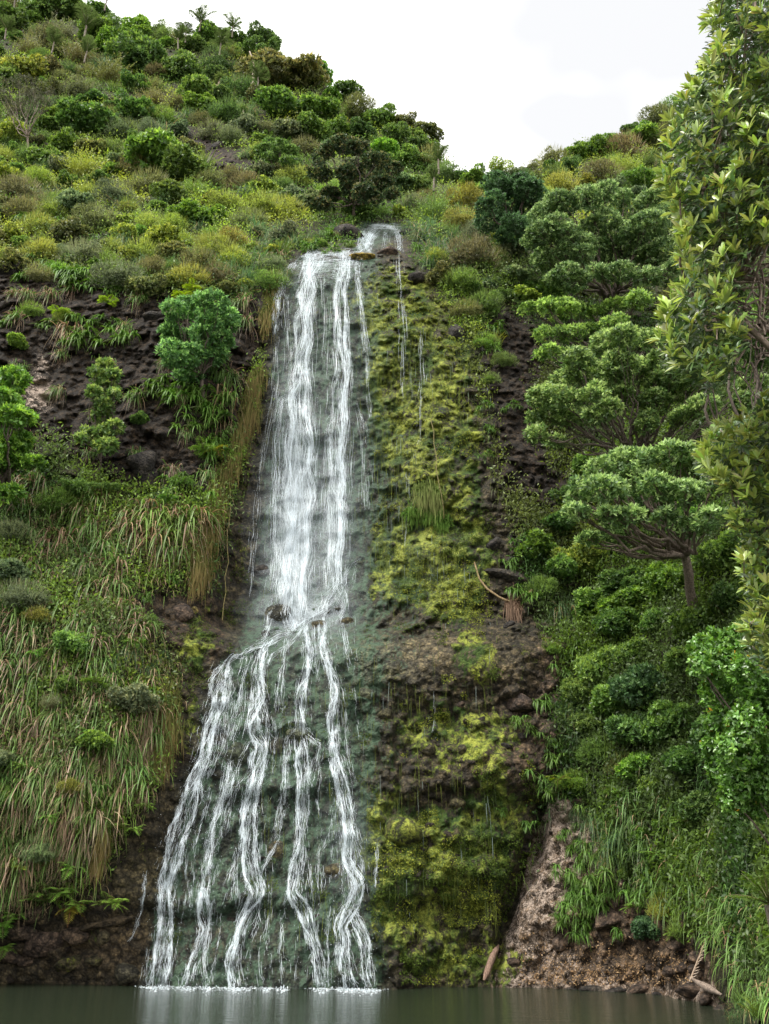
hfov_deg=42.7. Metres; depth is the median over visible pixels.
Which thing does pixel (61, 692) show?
sedge clump
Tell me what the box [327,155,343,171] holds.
twiggy bush
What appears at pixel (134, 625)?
sedge clump
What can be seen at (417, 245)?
rock lily
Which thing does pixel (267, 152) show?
dark tree
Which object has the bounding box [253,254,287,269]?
bush
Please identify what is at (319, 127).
shrub
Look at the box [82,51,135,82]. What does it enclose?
twiggy bush
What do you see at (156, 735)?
sedge clump
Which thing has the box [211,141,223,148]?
boulder
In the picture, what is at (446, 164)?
bush
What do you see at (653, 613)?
shrub
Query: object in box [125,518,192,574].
sedge clump
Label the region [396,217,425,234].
tussock
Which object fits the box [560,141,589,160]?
shrub
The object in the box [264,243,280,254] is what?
shrub
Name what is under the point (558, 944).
boulder
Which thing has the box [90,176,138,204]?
bush
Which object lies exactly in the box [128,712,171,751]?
sedge clump
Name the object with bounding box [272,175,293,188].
bush
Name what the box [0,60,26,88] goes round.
shrub
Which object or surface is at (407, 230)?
boulder
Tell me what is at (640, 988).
boulder
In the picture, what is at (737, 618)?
shrub
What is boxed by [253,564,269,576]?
boulder
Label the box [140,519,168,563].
sedge clump
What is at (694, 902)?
green sedge
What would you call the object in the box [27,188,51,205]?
twiggy bush
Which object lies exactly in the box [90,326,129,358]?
rock lily
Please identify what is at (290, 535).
waterfall
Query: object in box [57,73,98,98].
bush
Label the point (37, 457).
shrub
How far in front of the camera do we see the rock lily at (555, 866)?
23.84 m
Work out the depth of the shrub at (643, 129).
61.49 m
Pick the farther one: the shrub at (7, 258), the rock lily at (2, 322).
the shrub at (7, 258)
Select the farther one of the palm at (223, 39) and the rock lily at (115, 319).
the palm at (223, 39)
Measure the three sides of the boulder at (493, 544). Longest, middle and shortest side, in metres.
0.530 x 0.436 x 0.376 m
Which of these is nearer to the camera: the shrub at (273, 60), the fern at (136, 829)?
the fern at (136, 829)
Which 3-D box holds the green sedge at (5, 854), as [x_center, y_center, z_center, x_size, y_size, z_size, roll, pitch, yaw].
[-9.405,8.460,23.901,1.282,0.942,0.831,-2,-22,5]
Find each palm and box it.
[0,14,19,40]
[46,24,64,53]
[73,3,103,36]
[77,33,96,62]
[173,21,188,49]
[175,21,195,42]
[188,4,216,31]
[208,26,233,54]
[222,11,242,37]
[247,59,269,88]
[422,142,448,174]
[426,164,438,191]
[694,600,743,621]
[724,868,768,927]
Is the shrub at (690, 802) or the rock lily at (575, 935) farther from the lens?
the rock lily at (575, 935)
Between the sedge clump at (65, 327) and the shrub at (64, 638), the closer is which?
the shrub at (64, 638)
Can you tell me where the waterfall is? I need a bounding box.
[127,223,433,995]
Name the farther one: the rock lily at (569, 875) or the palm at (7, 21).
the palm at (7, 21)
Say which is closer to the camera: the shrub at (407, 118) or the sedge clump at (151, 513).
the sedge clump at (151, 513)
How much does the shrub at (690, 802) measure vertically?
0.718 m
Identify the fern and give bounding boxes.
[0,918,17,941]
[0,943,16,959]
[1,909,25,930]
[2,858,25,874]
[12,761,30,768]
[20,881,71,912]
[25,648,47,657]
[38,812,60,821]
[42,883,78,902]
[47,304,69,315]
[54,904,85,921]
[56,861,87,879]
[62,896,95,912]
[77,727,86,739]
[78,672,109,687]
[91,891,126,914]
[96,295,119,307]
[104,895,128,909]
[108,818,132,832]
[122,636,147,646]
[123,824,143,837]
[134,803,154,809]
[157,488,177,502]
[170,290,191,298]
[171,474,194,486]
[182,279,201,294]
[188,435,214,457]
[204,445,226,459]
[546,773,573,786]
[620,899,647,911]
[639,849,664,859]
[663,929,678,942]
[669,818,695,823]
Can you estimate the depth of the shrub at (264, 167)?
52.42 m
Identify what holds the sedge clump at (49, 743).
on the cliff
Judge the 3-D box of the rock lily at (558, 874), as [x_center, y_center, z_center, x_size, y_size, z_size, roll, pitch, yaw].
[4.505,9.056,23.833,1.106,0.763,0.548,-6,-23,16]
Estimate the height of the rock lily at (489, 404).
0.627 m
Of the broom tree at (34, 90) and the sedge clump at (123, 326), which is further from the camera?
the broom tree at (34, 90)
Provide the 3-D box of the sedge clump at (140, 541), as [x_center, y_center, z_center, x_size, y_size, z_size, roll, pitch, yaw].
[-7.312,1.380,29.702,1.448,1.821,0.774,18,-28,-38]
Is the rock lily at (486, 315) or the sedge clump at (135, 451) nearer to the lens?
the sedge clump at (135, 451)
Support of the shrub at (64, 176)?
on the cliff
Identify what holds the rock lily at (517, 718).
on the cliff
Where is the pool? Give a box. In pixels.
[0,983,749,1023]
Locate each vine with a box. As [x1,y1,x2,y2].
[222,506,230,619]
[430,419,443,516]
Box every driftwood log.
[483,944,498,980]
[689,977,722,995]
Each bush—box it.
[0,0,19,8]
[0,100,27,118]
[0,143,20,160]
[0,171,49,201]
[0,192,50,217]
[0,224,7,247]
[0,243,13,256]
[0,518,39,546]
[0,574,52,611]
[0,782,19,807]
[7,24,47,55]
[12,141,35,163]
[15,235,61,260]
[15,832,63,862]
[16,210,58,235]
[17,300,45,317]
[19,105,40,120]
[19,606,53,623]
[21,165,56,187]
[22,263,57,282]
[23,21,67,49]
[26,96,54,111]
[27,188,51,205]
[28,22,44,34]
[28,47,53,56]
[30,127,54,140]
[32,486,79,512]
[35,196,72,218]
[38,691,67,708]
[39,9,77,40]
[43,76,64,96]
[45,261,67,276]
[49,67,74,81]
[50,136,109,176]
[50,309,76,324]
[52,243,71,254]
[55,37,99,62]
[55,477,95,513]
[55,777,85,794]
[57,32,76,48]
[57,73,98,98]
[57,235,104,265]
[61,60,80,73]
[70,200,121,231]
[72,61,98,75]
[77,181,102,197]
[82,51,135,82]
[84,78,99,88]
[88,480,121,507]
[89,255,144,288]
[90,54,105,62]
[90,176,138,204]
[91,136,123,155]
[91,243,125,266]
[95,236,125,252]
[103,11,125,27]
[103,103,125,124]
[104,115,140,139]
[113,152,155,175]
[118,200,139,212]
[121,164,169,194]
[122,234,160,260]
[133,116,163,132]
[133,210,160,228]
[134,254,168,275]
[136,83,172,103]
[143,73,163,90]
[145,16,174,36]
[145,61,168,78]
[151,104,180,122]
[151,211,192,231]
[152,26,172,40]
[161,260,178,271]
[162,92,183,108]
[162,261,215,287]
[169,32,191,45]
[171,223,196,242]
[171,244,222,271]
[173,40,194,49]
[181,174,210,195]
[186,225,209,245]
[187,109,210,126]
[191,117,224,139]
[192,227,238,259]
[193,168,226,188]
[198,43,237,71]
[198,260,234,285]
[200,98,228,120]
[200,226,219,236]
[205,186,244,210]
[207,93,249,122]
[212,224,251,247]
[215,123,247,144]
[216,242,252,266]
[217,39,244,58]
[217,164,242,183]
[219,70,256,96]
[221,45,245,58]
[222,170,265,189]
[229,204,270,230]
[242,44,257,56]
[243,187,287,217]
[245,139,262,157]
[250,266,295,293]
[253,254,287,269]
[257,119,277,134]
[264,193,310,217]
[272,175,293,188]
[273,161,313,185]
[288,132,320,154]
[312,179,347,203]
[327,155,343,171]
[327,229,341,238]
[329,177,351,187]
[338,101,360,119]
[339,90,381,117]
[345,243,355,247]
[375,199,391,214]
[396,190,427,209]
[403,181,457,219]
[405,221,431,240]
[408,141,449,166]
[415,188,440,201]
[420,245,450,263]
[424,160,462,182]
[429,182,456,199]
[433,160,454,174]
[433,218,461,235]
[435,265,482,292]
[441,229,502,271]
[442,203,480,229]
[443,181,484,210]
[444,298,485,318]
[457,217,491,241]
[461,286,506,316]
[472,328,501,348]
[479,245,512,267]
[480,370,502,383]
[488,155,514,178]
[490,351,519,366]
[505,166,525,178]
[511,166,537,178]
[520,156,543,171]
[525,572,559,598]
[529,169,544,177]
[537,143,569,165]
[538,162,571,180]
[541,641,563,654]
[542,169,581,190]
[543,184,553,193]
[554,767,592,797]
[562,154,581,175]
[574,730,619,765]
[580,155,625,182]
[598,131,650,157]
[598,151,619,165]
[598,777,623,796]
[599,148,643,173]
[602,749,632,776]
[617,164,655,188]
[627,801,640,812]
[635,99,678,125]
[641,153,657,166]
[644,117,693,145]
[646,891,675,920]
[656,285,699,303]
[657,93,690,111]
[667,914,691,938]
[705,877,717,890]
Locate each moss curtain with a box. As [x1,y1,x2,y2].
[87,820,114,889]
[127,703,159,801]
[148,673,184,793]
[182,521,220,606]
[198,458,238,558]
[222,363,270,489]
[253,257,283,340]
[400,501,454,535]
[411,476,449,521]
[503,584,523,622]
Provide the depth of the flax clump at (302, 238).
41.16 m
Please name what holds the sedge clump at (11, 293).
on the cliff
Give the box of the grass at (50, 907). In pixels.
[0,17,768,991]
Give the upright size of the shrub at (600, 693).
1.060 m
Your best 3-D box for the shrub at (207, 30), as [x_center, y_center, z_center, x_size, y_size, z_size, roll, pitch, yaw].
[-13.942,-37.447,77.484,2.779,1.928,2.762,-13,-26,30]
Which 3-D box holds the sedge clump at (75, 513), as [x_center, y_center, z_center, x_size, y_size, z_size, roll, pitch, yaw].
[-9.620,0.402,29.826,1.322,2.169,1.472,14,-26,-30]
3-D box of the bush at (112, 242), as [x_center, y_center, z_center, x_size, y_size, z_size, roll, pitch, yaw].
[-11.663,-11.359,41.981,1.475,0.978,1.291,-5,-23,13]
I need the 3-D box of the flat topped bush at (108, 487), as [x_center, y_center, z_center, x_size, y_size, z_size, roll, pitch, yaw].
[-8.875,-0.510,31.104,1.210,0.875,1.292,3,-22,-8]
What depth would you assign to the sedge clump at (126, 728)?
25.24 m
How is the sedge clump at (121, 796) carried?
on the cliff
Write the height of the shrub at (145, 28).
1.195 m
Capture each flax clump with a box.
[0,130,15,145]
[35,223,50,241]
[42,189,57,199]
[57,53,76,68]
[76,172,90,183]
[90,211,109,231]
[100,77,122,91]
[111,191,139,210]
[125,77,140,91]
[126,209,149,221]
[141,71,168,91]
[196,148,222,166]
[202,365,237,383]
[205,363,227,374]
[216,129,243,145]
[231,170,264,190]
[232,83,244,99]
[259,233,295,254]
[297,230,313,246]
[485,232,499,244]
[490,329,506,343]
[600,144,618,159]
[604,141,627,160]
[628,145,651,163]
[647,144,663,155]
[720,976,751,1010]
[738,987,768,1020]
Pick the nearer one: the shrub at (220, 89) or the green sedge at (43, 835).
the green sedge at (43, 835)
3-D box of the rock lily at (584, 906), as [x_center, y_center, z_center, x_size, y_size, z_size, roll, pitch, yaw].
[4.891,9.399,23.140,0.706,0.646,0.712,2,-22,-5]
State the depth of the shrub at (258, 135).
57.71 m
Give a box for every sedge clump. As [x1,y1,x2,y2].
[0,305,29,332]
[0,506,9,521]
[0,535,27,557]
[0,586,7,613]
[0,598,42,667]
[0,626,26,663]
[0,639,23,703]
[0,649,26,716]
[0,675,30,723]
[0,689,43,754]
[0,701,12,731]
[0,717,7,740]
[0,723,37,772]
[0,769,39,837]
[0,806,25,854]
[0,821,21,863]
[0,845,47,918]
[0,847,22,881]
[1,659,53,727]
[1,745,36,807]
[2,287,18,299]
[2,578,45,622]
[2,620,50,659]
[2,832,56,885]
[3,492,46,525]
[3,781,54,835]
[7,359,33,371]
[8,547,52,583]
[10,284,41,308]
[10,756,62,816]
[11,642,42,679]
[12,465,45,500]
[16,519,47,553]
[17,712,57,757]
[17,734,38,755]
[21,649,68,696]
[22,534,49,566]
[22,725,77,790]
[26,767,80,821]
[28,702,79,751]
[29,789,99,853]
[31,589,79,649]
[32,518,78,563]
[32,688,74,726]
[33,488,78,529]
[34,804,70,850]
[35,561,73,589]
[36,285,61,305]
[36,632,75,670]
[37,753,68,789]
[39,844,75,889]
[42,382,65,405]
[42,808,88,872]
[43,348,71,367]
[44,316,84,363]
[44,742,105,800]
[46,494,89,539]
[50,832,109,883]
[51,665,94,713]
[53,704,95,745]
[54,536,80,558]
[56,609,102,639]
[57,772,107,833]
[59,280,77,303]
[59,552,112,593]
[61,623,121,670]
[62,800,122,872]
[64,568,110,615]
[65,513,103,555]
[65,719,121,778]
[66,645,130,691]
[68,688,117,750]
[73,487,116,523]
[77,447,96,469]
[78,597,100,622]
[81,530,133,561]
[81,749,130,811]
[89,566,139,612]
[90,710,147,777]
[90,732,137,787]
[91,546,133,590]
[93,666,124,697]
[94,508,166,556]
[97,778,130,852]
[100,502,133,535]
[103,592,145,640]
[103,615,123,636]
[104,624,149,672]
[105,318,136,340]
[106,754,161,822]
[107,609,168,658]
[111,699,163,727]
[113,734,161,787]
[119,386,152,418]
[121,528,154,569]
[121,775,149,822]
[123,290,149,311]
[124,445,143,463]
[124,663,176,696]
[125,497,184,567]
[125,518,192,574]
[128,493,170,530]
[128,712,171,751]
[129,723,172,779]
[132,645,159,681]
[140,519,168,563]
[143,494,221,566]
[143,690,183,732]
[149,496,192,547]
[151,535,198,590]
[155,358,168,373]
[156,459,182,483]
[164,514,205,557]
[171,390,196,415]
[172,496,221,550]
[177,427,200,453]
[186,506,223,541]
[192,462,219,493]
[199,381,251,441]
[207,362,248,402]
[218,380,231,391]
[219,421,244,442]
[229,292,255,319]
[231,312,258,342]
[233,287,259,311]
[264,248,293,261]
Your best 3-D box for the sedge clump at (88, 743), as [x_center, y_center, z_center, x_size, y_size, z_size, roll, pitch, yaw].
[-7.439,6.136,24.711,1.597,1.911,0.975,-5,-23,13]
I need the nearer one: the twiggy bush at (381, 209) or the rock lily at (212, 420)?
the rock lily at (212, 420)
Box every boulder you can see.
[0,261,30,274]
[0,946,20,963]
[3,922,37,940]
[17,955,33,966]
[19,905,45,923]
[22,931,63,957]
[53,955,81,971]
[60,927,89,944]
[78,867,100,883]
[78,922,98,931]
[85,955,101,965]
[94,915,135,927]
[97,931,109,944]
[114,962,139,985]
[126,450,156,475]
[135,468,158,483]
[142,311,164,319]
[173,603,193,621]
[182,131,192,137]
[191,606,198,613]
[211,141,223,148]
[211,769,224,778]
[214,733,226,744]
[225,742,249,766]
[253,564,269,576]
[260,716,270,726]
[261,630,270,636]
[264,604,290,624]
[267,840,284,858]
[269,737,283,755]
[285,728,313,744]
[311,620,326,627]
[320,608,331,617]
[324,863,343,878]
[332,603,344,614]
[333,224,364,238]
[339,617,353,623]
[347,252,375,259]
[359,688,370,698]
[376,246,397,254]
[376,708,391,718]
[384,817,423,846]
[399,228,415,234]
[405,790,421,800]
[408,271,430,284]
[422,743,434,754]
[448,324,465,339]
[448,796,465,807]
[457,701,464,707]
[458,744,466,753]
[470,701,483,713]
[481,388,490,395]
[484,568,527,585]
[486,537,500,550]
[500,743,512,748]
[503,620,514,628]
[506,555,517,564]
[506,957,520,966]
[507,693,535,712]
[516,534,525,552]
[518,733,529,738]
[521,843,529,852]
[532,827,540,836]
[541,731,557,741]
[552,934,564,951]
[564,987,576,989]
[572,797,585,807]
[579,985,601,990]
[595,907,620,931]
[604,987,626,991]
[626,983,648,992]
[645,962,655,972]
[662,966,674,976]
[666,937,686,950]
[675,983,699,998]
[676,962,687,973]
[687,951,705,967]
[687,964,696,975]
[699,991,712,1005]
[714,1003,724,1009]
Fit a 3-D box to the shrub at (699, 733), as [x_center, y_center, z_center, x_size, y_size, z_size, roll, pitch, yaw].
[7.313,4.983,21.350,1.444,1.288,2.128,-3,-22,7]
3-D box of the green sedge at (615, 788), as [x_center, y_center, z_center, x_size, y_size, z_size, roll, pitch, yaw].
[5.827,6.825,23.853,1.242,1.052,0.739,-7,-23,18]
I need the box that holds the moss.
[166,260,542,985]
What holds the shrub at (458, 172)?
on the cliff
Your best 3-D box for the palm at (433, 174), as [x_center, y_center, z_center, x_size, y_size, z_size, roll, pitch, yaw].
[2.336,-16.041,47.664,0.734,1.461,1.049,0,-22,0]
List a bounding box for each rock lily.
[0,314,17,328]
[9,211,36,222]
[11,267,28,281]
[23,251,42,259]
[30,316,70,333]
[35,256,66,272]
[37,259,61,271]
[48,264,86,284]
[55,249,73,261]
[55,322,103,348]
[57,268,88,288]
[60,309,86,324]
[63,328,95,350]
[67,253,93,268]
[74,275,115,296]
[76,266,120,292]
[84,314,110,327]
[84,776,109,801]
[86,256,111,271]
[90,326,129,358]
[94,313,123,331]
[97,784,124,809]
[101,284,132,296]
[114,329,141,344]
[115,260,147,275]
[122,381,160,401]
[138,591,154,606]
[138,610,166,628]
[142,373,173,393]
[149,687,167,702]
[153,473,182,492]
[156,389,192,407]
[160,379,205,415]
[161,571,181,587]
[168,412,202,433]
[170,471,201,495]
[174,392,214,421]
[183,383,215,399]
[186,489,221,512]
[196,400,226,427]
[198,435,227,455]
[199,445,234,469]
[200,409,235,432]
[203,430,231,450]
[299,240,317,252]
[302,238,321,251]
[305,206,341,219]
[321,227,333,234]
[321,244,341,253]
[324,230,343,241]
[343,240,355,246]
[345,214,359,223]
[410,242,424,250]
[473,308,502,323]
[473,399,494,414]
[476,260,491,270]
[477,449,494,459]
[481,341,507,355]
[483,424,496,433]
[484,319,508,336]
[493,807,509,821]
[496,273,516,287]
[500,557,520,571]
[501,399,523,412]
[503,583,524,598]
[508,530,528,544]
[509,715,533,729]
[515,718,538,738]
[519,591,542,604]
[519,820,539,833]
[522,769,552,795]
[532,693,553,711]
[536,732,560,750]
[540,782,572,805]
[543,752,569,768]
[546,662,573,683]
[549,869,584,892]
[550,863,579,889]
[550,904,567,922]
[553,914,582,933]
[554,828,575,842]
[555,886,587,912]
[556,774,572,792]
[556,901,591,934]
[560,639,590,660]
[561,883,583,899]
[562,871,601,896]
[563,821,583,837]
[564,837,586,861]
[565,916,594,947]
[567,886,595,911]
[572,855,588,877]
[574,804,596,823]
[574,841,594,862]
[579,851,625,895]
[579,899,598,918]
[580,892,612,916]
[582,896,601,914]
[584,871,614,898]
[588,848,617,866]
[598,872,638,906]
[599,881,617,901]
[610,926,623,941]
[617,889,644,913]
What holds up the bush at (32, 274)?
on the cliff
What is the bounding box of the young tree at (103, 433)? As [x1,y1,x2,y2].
[72,356,125,472]
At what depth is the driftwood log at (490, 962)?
23.23 m
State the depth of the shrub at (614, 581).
27.73 m
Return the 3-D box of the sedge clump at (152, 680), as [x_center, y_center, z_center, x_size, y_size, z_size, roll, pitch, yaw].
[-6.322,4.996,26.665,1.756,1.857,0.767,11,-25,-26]
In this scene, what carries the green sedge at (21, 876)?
on the grass at (50, 907)
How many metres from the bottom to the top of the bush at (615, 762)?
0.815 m
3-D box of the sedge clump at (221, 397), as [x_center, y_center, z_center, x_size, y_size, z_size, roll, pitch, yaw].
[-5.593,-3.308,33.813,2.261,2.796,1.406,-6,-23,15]
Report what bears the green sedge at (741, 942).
on the cliff
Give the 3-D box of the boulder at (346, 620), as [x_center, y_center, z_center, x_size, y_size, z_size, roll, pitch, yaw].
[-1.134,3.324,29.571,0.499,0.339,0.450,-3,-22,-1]
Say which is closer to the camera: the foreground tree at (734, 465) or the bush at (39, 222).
the foreground tree at (734, 465)
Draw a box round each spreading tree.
[472,169,549,251]
[516,286,655,367]
[519,178,681,323]
[522,321,768,469]
[559,437,728,606]
[695,303,768,445]
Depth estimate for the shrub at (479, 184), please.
49.87 m
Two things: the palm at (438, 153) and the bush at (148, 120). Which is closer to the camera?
the palm at (438, 153)
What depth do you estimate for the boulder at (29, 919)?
24.07 m
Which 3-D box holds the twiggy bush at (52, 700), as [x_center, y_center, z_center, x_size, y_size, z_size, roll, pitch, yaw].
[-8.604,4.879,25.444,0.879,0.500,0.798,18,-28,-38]
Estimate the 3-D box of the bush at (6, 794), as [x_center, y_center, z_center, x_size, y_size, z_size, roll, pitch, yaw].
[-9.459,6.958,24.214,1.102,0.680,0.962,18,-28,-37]
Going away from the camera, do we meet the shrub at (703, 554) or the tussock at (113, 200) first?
the shrub at (703, 554)
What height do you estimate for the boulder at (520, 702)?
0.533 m
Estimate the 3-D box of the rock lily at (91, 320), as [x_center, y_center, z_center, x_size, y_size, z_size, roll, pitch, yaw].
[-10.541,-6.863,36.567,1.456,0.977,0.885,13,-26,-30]
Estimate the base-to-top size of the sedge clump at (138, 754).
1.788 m
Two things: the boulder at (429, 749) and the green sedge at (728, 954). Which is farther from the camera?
the boulder at (429, 749)
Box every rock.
[0,301,6,309]
[5,976,13,982]
[59,400,66,408]
[184,754,196,761]
[227,917,235,921]
[239,334,246,340]
[425,822,434,826]
[445,831,450,838]
[467,760,475,764]
[525,831,532,838]
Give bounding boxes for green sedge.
[0,754,32,790]
[0,771,19,792]
[0,795,41,818]
[0,810,15,830]
[0,824,8,851]
[0,843,16,867]
[0,877,26,910]
[1,866,37,887]
[2,805,42,845]
[18,767,50,786]
[25,791,61,821]
[28,826,70,862]
[33,848,63,882]
[35,755,77,786]
[49,792,97,817]
[55,839,95,896]
[70,760,101,784]
[77,802,105,831]
[79,776,112,813]
[595,800,647,856]
[601,775,624,802]
[602,843,642,880]
[604,792,626,817]
[608,826,629,848]
[609,782,646,826]
[620,779,655,812]
[622,834,653,856]
[623,813,652,840]
[629,868,661,907]
[633,853,658,878]
[641,790,672,826]
[641,855,685,900]
[641,882,676,933]
[649,810,677,849]
[654,841,678,881]
[657,791,680,820]
[664,848,697,889]
[667,874,703,915]
[669,817,703,856]
[682,832,706,870]
[682,893,705,920]
[683,840,716,880]
[685,881,720,925]
[694,899,733,965]
[696,919,721,969]
[700,852,728,888]
[702,908,745,983]
[703,811,729,844]
[705,941,743,982]
[712,884,738,929]
[714,967,745,1004]
[716,929,754,970]
[721,944,758,995]
[725,883,758,956]
[730,978,768,1011]
[737,880,759,912]
[744,905,768,945]
[747,965,768,1017]
[749,991,768,1023]
[758,949,768,993]
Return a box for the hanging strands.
[259,290,499,949]
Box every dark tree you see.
[243,27,282,52]
[257,137,302,178]
[303,131,404,215]
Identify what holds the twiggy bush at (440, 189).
on the cliff
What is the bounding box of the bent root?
[474,562,533,602]
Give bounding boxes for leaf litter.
[518,924,693,986]
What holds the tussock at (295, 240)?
on the cliff
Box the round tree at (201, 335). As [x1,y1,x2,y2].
[153,287,242,401]
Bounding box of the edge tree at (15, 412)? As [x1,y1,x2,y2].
[0,364,39,515]
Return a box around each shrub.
[0,0,30,30]
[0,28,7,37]
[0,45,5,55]
[0,52,48,81]
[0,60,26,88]
[0,92,13,105]
[0,116,27,141]
[0,159,22,181]
[0,195,11,213]
[0,221,24,243]
[0,246,30,272]
[0,557,31,581]
[0,748,15,765]
[6,140,24,155]
[6,331,29,349]
[7,29,23,40]
[9,162,25,171]
[10,234,33,248]
[13,96,27,104]
[17,0,74,19]
[21,81,47,100]
[23,10,44,22]
[23,453,50,473]
[25,144,61,168]
[29,134,44,144]
[30,113,60,132]
[33,54,64,74]
[36,76,47,85]
[40,105,61,115]
[46,126,79,155]
[47,2,67,17]
[47,215,92,242]
[48,42,65,58]
[48,95,122,135]
[48,153,72,175]
[52,187,96,214]
[52,629,94,657]
[54,674,75,691]
[55,169,80,188]
[56,0,86,17]
[65,138,108,157]
[74,728,115,749]
[75,88,108,104]
[76,13,112,40]
[84,169,110,182]
[85,0,113,16]
[88,239,108,249]
[90,24,119,56]
[102,29,156,65]
[102,161,121,174]
[103,99,116,106]
[105,681,160,715]
[107,151,128,166]
[109,222,137,242]
[110,87,155,126]
[112,34,167,75]
[114,213,134,223]
[117,245,137,259]
[118,26,132,34]
[118,69,147,91]
[121,12,151,27]
[122,126,192,174]
[123,272,167,296]
[126,128,143,136]
[129,410,149,424]
[132,24,155,37]
[135,223,147,236]
[139,81,155,90]
[139,222,184,249]
[146,98,161,110]
[146,199,167,210]
[148,178,199,203]
[154,239,196,262]
[157,142,212,182]
[158,36,180,45]
[158,47,206,80]
[159,273,184,288]
[164,198,218,227]
[166,119,190,138]
[175,73,215,98]
[177,135,205,152]
[181,34,210,51]
[181,90,217,114]
[189,286,204,293]
[192,20,223,42]
[200,190,217,205]
[203,203,229,218]
[204,64,231,84]
[212,83,235,102]
[215,26,250,46]
[216,279,241,297]
[228,112,263,133]
[230,42,252,55]
[233,46,309,87]
[237,278,254,288]
[242,20,280,48]
[243,160,279,177]
[243,192,259,205]
[244,241,257,250]
[245,83,262,103]
[246,174,282,194]
[249,131,269,145]
[249,137,300,159]
[251,225,265,237]
[253,83,299,117]
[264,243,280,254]
[267,219,299,243]
[271,117,309,139]
[274,162,290,175]
[276,183,305,201]
[282,51,330,89]
[291,188,330,211]
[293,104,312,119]
[293,110,333,140]
[294,91,341,120]
[307,74,326,87]
[316,239,330,246]
[318,60,333,85]
[320,134,345,155]
[321,85,342,102]
[324,113,351,135]
[333,79,365,105]
[340,198,377,219]
[344,156,361,162]
[347,116,377,138]
[360,101,397,127]
[364,136,400,159]
[374,117,393,128]
[379,170,417,191]
[380,121,411,144]
[385,143,431,169]
[389,110,416,127]
[391,203,409,217]
[402,135,429,152]
[402,173,432,191]
[403,126,425,138]
[413,120,444,141]
[422,139,440,151]
[423,260,453,283]
[429,226,445,237]
[452,169,467,180]
[459,162,489,185]
[464,281,485,294]
[471,181,493,197]
[489,263,539,285]
[492,287,512,299]
[494,240,529,262]
[507,284,541,302]
[514,527,559,561]
[521,276,568,301]
[539,510,576,535]
[542,158,565,173]
[542,553,583,583]
[547,482,586,504]
[549,540,610,571]
[559,676,591,704]
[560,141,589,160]
[565,712,604,735]
[570,451,602,477]
[571,585,619,618]
[571,643,621,683]
[573,133,619,157]
[576,172,596,186]
[586,683,640,718]
[591,606,641,641]
[596,175,625,196]
[597,563,648,597]
[597,584,649,612]
[602,711,659,746]
[603,132,619,142]
[605,636,650,665]
[607,661,671,709]
[614,750,654,783]
[617,866,629,878]
[619,121,638,133]
[626,846,642,860]
[628,121,661,145]
[630,827,651,839]
[630,915,660,940]
[631,185,645,200]
[633,481,669,516]
[635,119,652,127]
[636,775,662,799]
[637,605,671,632]
[641,698,699,745]
[642,561,684,603]
[651,818,665,831]
[655,642,695,677]
[660,743,698,776]
[660,869,672,878]
[665,498,727,539]
[667,605,718,642]
[673,790,718,821]
[677,839,695,854]
[685,622,768,844]
[687,713,722,769]
[691,539,733,575]
[691,913,706,923]
[707,529,740,563]
[708,576,749,612]
[723,857,744,868]
[728,615,752,638]
[736,297,768,318]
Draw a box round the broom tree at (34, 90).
[0,73,56,147]
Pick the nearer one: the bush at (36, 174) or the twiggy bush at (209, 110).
the bush at (36, 174)
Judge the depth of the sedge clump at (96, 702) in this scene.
25.37 m
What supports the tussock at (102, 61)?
on the cliff
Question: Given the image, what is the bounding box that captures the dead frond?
[689,931,708,981]
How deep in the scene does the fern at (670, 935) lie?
20.63 m
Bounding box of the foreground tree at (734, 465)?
[645,0,768,676]
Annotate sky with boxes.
[20,0,765,174]
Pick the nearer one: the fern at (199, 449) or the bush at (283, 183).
the fern at (199, 449)
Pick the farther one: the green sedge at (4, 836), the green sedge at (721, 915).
the green sedge at (4, 836)
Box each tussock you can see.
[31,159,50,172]
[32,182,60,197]
[33,192,52,204]
[87,50,121,68]
[97,650,131,673]
[101,194,125,208]
[109,229,140,245]
[109,637,150,670]
[126,250,151,265]
[130,494,158,510]
[137,654,162,681]
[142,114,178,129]
[142,486,172,505]
[147,648,174,667]
[151,195,173,204]
[158,252,184,268]
[174,102,200,119]
[185,217,208,231]
[216,254,242,274]
[230,144,254,158]
[231,178,258,194]
[231,263,261,288]
[231,285,261,295]
[239,96,265,117]
[243,213,268,237]
[244,246,273,266]
[249,226,277,242]
[249,236,281,254]
[262,221,282,240]
[275,263,300,278]
[281,227,308,249]
[309,227,329,239]
[321,219,341,229]
[396,195,420,210]
[396,216,445,242]
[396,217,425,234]
[413,249,440,268]
[415,212,451,229]
[415,230,455,252]
[434,225,463,241]
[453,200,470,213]
[480,273,499,289]
[541,591,574,629]
[554,702,580,731]
[557,732,581,753]
[560,805,591,823]
[573,804,608,857]
[582,818,639,877]
[584,842,622,887]
[723,992,759,1023]
[724,1008,739,1017]
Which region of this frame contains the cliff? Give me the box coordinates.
[0,14,768,1023]
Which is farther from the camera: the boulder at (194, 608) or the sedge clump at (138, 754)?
the boulder at (194, 608)
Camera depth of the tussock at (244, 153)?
55.40 m
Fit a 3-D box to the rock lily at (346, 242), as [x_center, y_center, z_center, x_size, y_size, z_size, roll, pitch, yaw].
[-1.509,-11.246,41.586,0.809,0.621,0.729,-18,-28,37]

